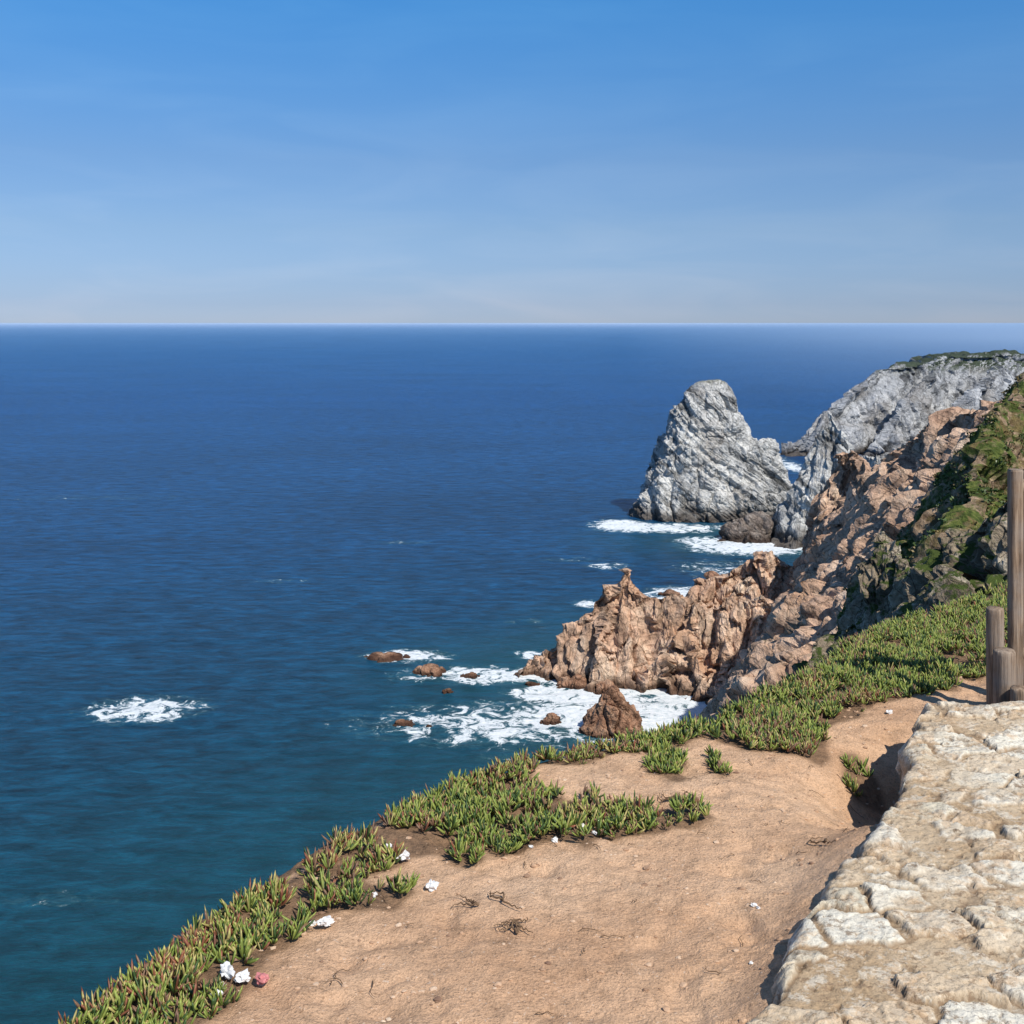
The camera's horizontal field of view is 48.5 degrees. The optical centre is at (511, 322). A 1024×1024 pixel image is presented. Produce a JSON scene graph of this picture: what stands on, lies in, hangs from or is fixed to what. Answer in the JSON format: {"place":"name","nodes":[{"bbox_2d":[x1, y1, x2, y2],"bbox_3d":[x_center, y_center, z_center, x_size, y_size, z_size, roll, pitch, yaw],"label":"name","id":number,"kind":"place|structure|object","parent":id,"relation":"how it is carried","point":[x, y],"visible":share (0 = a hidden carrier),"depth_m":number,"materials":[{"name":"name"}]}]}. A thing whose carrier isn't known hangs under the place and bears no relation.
{"place":"outdoors","nodes":[
{"label":"outdoors","id":0,"kind":"place"},
{"bbox_2d":[0,323,1023,1023],"bbox_3d":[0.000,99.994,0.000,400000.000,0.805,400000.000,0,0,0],"label":"sea","id":1,"kind":"structure","parent":0,"point":[234,557],"depth_m":473.87,"materials":[{"name":"liquid"}]},
{"bbox_2d":[364,652,409,662],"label":"sea boulder","id":2,"kind":"object","parent":1,"relation":"in","point":[388,656],"visible":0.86,"depth_m":338.34,"materials":[{"name":"brown stone"}]},
{"bbox_2d":[393,719,414,726],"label":"sea boulder","id":3,"kind":"object","parent":1,"relation":"in","point":[402,722],"visible":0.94,"depth_m":282.55,"materials":[{"name":"brown stone"}]},
{"bbox_2d":[412,663,445,676],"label":"sea boulder","id":4,"kind":"object","parent":1,"relation":"in","point":[431,669],"visible":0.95,"depth_m":322.74,"materials":[{"name":"brown stone"}]},
{"bbox_2d":[442,688,453,693],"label":"sea boulder","id":5,"kind":"object","parent":1,"relation":"in","point":[447,690],"visible":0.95,"depth_m":307.07,"materials":[{"name":"brown stone"}]},
{"bbox_2d":[460,672,479,678],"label":"sea boulder","id":6,"kind":"object","parent":1,"relation":"in","point":[472,675],"visible":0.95,"depth_m":320.34,"materials":[{"name":"brown stone"}]},
{"bbox_2d":[524,681,539,685],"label":"sea boulder","id":7,"kind":"object","parent":1,"relation":"in","point":[528,683],"visible":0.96,"depth_m":313.14,"materials":[{"name":"brown stone"}]},
{"bbox_2d":[540,712,561,724],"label":"sea boulder","id":8,"kind":"object","parent":1,"relation":"in","point":[552,718],"visible":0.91,"depth_m":283.95,"materials":[{"name":"brown stone"}]},
{"bbox_2d":[556,676,569,688],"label":"sea boulder","id":9,"kind":"object","parent":1,"relation":"in","point":[563,682],"visible":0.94,"depth_m":311.53,"materials":[{"name":"brown stone"}]},
{"bbox_2d":[567,674,587,689],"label":"sea boulder","id":10,"kind":"object","parent":1,"relation":"in","point":[577,681],"visible":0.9,"depth_m":310.79,"materials":[{"name":"brown stone"}]},
{"bbox_2d":[594,679,613,694],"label":"sea boulder","id":11,"kind":"object","parent":1,"relation":"in","point":[603,686],"visible":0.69,"depth_m":306.39,"materials":[{"name":"brown stone"}]},
{"bbox_2d":[578,685,643,738],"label":"brown sea rock","id":12,"kind":"object","parent":1,"relation":"in","point":[612,711],"visible":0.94,"depth_m":276.18,"materials":[{"name":"brown stone"}]},
{"bbox_2d":[658,589,680,595],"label":"sea boulder","id":13,"kind":"object","parent":1,"relation":"in","point":[667,592],"visible":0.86,"depth_m":415.55,"materials":[{"name":"brown stone"}]},
{"bbox_2d":[629,379,792,522],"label":"limestone sea stack","id":14,"kind":"object","parent":1,"relation":"in","point":[713,460],"visible":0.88,"depth_m":576.44,"materials":[{"name":"grey stone"}]},
{"bbox_2d":[704,571,722,578],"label":"sea boulder","id":15,"kind":"object","parent":1,"relation":"in","point":[708,574],"visible":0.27,"depth_m":422.57,"materials":[{"name":"brown stone"}]},
{"bbox_2d":[717,511,773,543],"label":"sea boulder","id":16,"kind":"object","parent":1,"relation":"in","point":[755,527],"visible":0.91,"depth_m":519.22,"materials":[{"name":"stone"}]},
{"bbox_2d":[780,349,1023,456],"bbox_3d":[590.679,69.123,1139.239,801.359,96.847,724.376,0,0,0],"label":"headland","id":17,"kind":"structure","parent":1,"relation":"in","point":[883,411],"depth_m":897.99,"materials":[{"name":"grey stone"}]},
{"bbox_2d":[0,0,1023,322],"label":"sky","id":18,"kind":"structure","parent":0,"point":[162,161],"materials":[{"name":"blue"}]},
{"bbox_2d":[82,595,1006,1023],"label":"sandy clifftop ground","id":19,"kind":"structure","parent":0,"point":[610,993],"depth_m":3.38,"materials":[{"name":"beige soil"}]},
{"bbox_2d":[220,961,234,978],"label":"litter","id":20,"kind":"object","parent":19,"relation":"on","point":[227,971],"visible":1,"depth_m":2.97,"materials":[{"name":"paper"}]},
{"bbox_2d":[233,968,250,982],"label":"litter","id":21,"kind":"object","parent":19,"relation":"on","point":[241,976],"visible":1,"depth_m":2.96,"materials":[{"name":"paper"}]},
{"bbox_2d":[255,972,269,984],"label":"litter","id":22,"kind":"object","parent":19,"relation":"on","point":[261,978],"visible":1,"depth_m":2.96,"materials":[{"name":"pink paper"}]},
{"bbox_2d":[316,915,334,926],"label":"litter","id":23,"kind":"object","parent":19,"relation":"on","point":[325,921],"visible":1,"depth_m":3.25,"materials":[{"name":"paper"}]},
{"bbox_2d":[393,850,409,859],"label":"litter","id":24,"kind":"object","parent":19,"relation":"on","point":[405,854],"visible":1,"depth_m":3.67,"materials":[{"name":"paper"}]},
{"bbox_2d":[425,879,438,891],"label":"litter","id":25,"kind":"object","parent":19,"relation":"on","point":[431,886],"visible":1,"depth_m":3.48,"materials":[{"name":"paper"}]},
{"bbox_2d":[58,579,1006,1023],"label":"ice plant ground cover","id":26,"kind":"object","parent":19,"relation":"on","point":[860,663],"visible":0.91,"depth_m":4.07,"materials":[{"name":"green plant"}]},
{"bbox_2d":[551,836,557,842],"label":"litter","id":27,"kind":"object","parent":19,"relation":"on","point":[554,839],"visible":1,"depth_m":3.82,"materials":[{"name":"paper"}]},
{"bbox_2d":[127,655,985,1023],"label":"gravel pebbles","id":28,"kind":"object","parent":19,"relation":"on","point":[497,983],"visible":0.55,"depth_m":3.42,"materials":[{"name":"stone"}]},
{"bbox_2d":[176,622,968,1014],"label":"dry twigs","id":29,"kind":"object","parent":19,"relation":"on","point":[516,922],"visible":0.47,"depth_m":3.39,"materials":[{"name":"brown wood"}]},
{"bbox_2d":[746,701,1023,1023],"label":"stone wall","id":30,"kind":"structure","parent":19,"relation":"on","point":[915,915],"depth_m":3.13,"materials":[{"name":"beige stone"}]},
{"bbox_2d":[986,469,1023,704],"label":"wooden fence","id":31,"kind":"object","parent":19,"relation":"on","point":[1004,674],"visible":0.53,"depth_m":5.12,"materials":[{"name":"brown wood"}]},
{"bbox_2d":[514,400,1001,730],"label":"pink sea cliff","id":32,"kind":"structure","parent":0,"point":[745,628],"depth_m":308.04,"materials":[{"name":"stone"}]},
{"bbox_2d":[771,412,905,548],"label":"grey rock ridge","id":33,"kind":"object","parent":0,"point":[790,514],"visible":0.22,"depth_m":514.07,"materials":[{"name":"stone"}]},
{"bbox_2d":[837,372,1023,632],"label":"hillside","id":34,"kind":"structure","parent":0,"point":[974,458],"depth_m":62.92,"materials":[{"name":"green plant"}]},
{"bbox_2d":[774,502,1006,686],"bbox_3d":[16.458,15.597,40.743,16.116,21.619,31.189,0,0,0],"label":"rock outcrop","id":35,"kind":"object","parent":34,"relation":"on","point":[958,563],"visible":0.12,"depth_m":39.65,"materials":[{"name":"grey stone"}]},
{"bbox_2d":[835,375,1023,629],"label":"hillside scrub bushes","id":36,"kind":"object","parent":34,"relation":"on","point":[967,475],"visible":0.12,"depth_m":63.09,"materials":[{"name":"green plant"}]}
]}

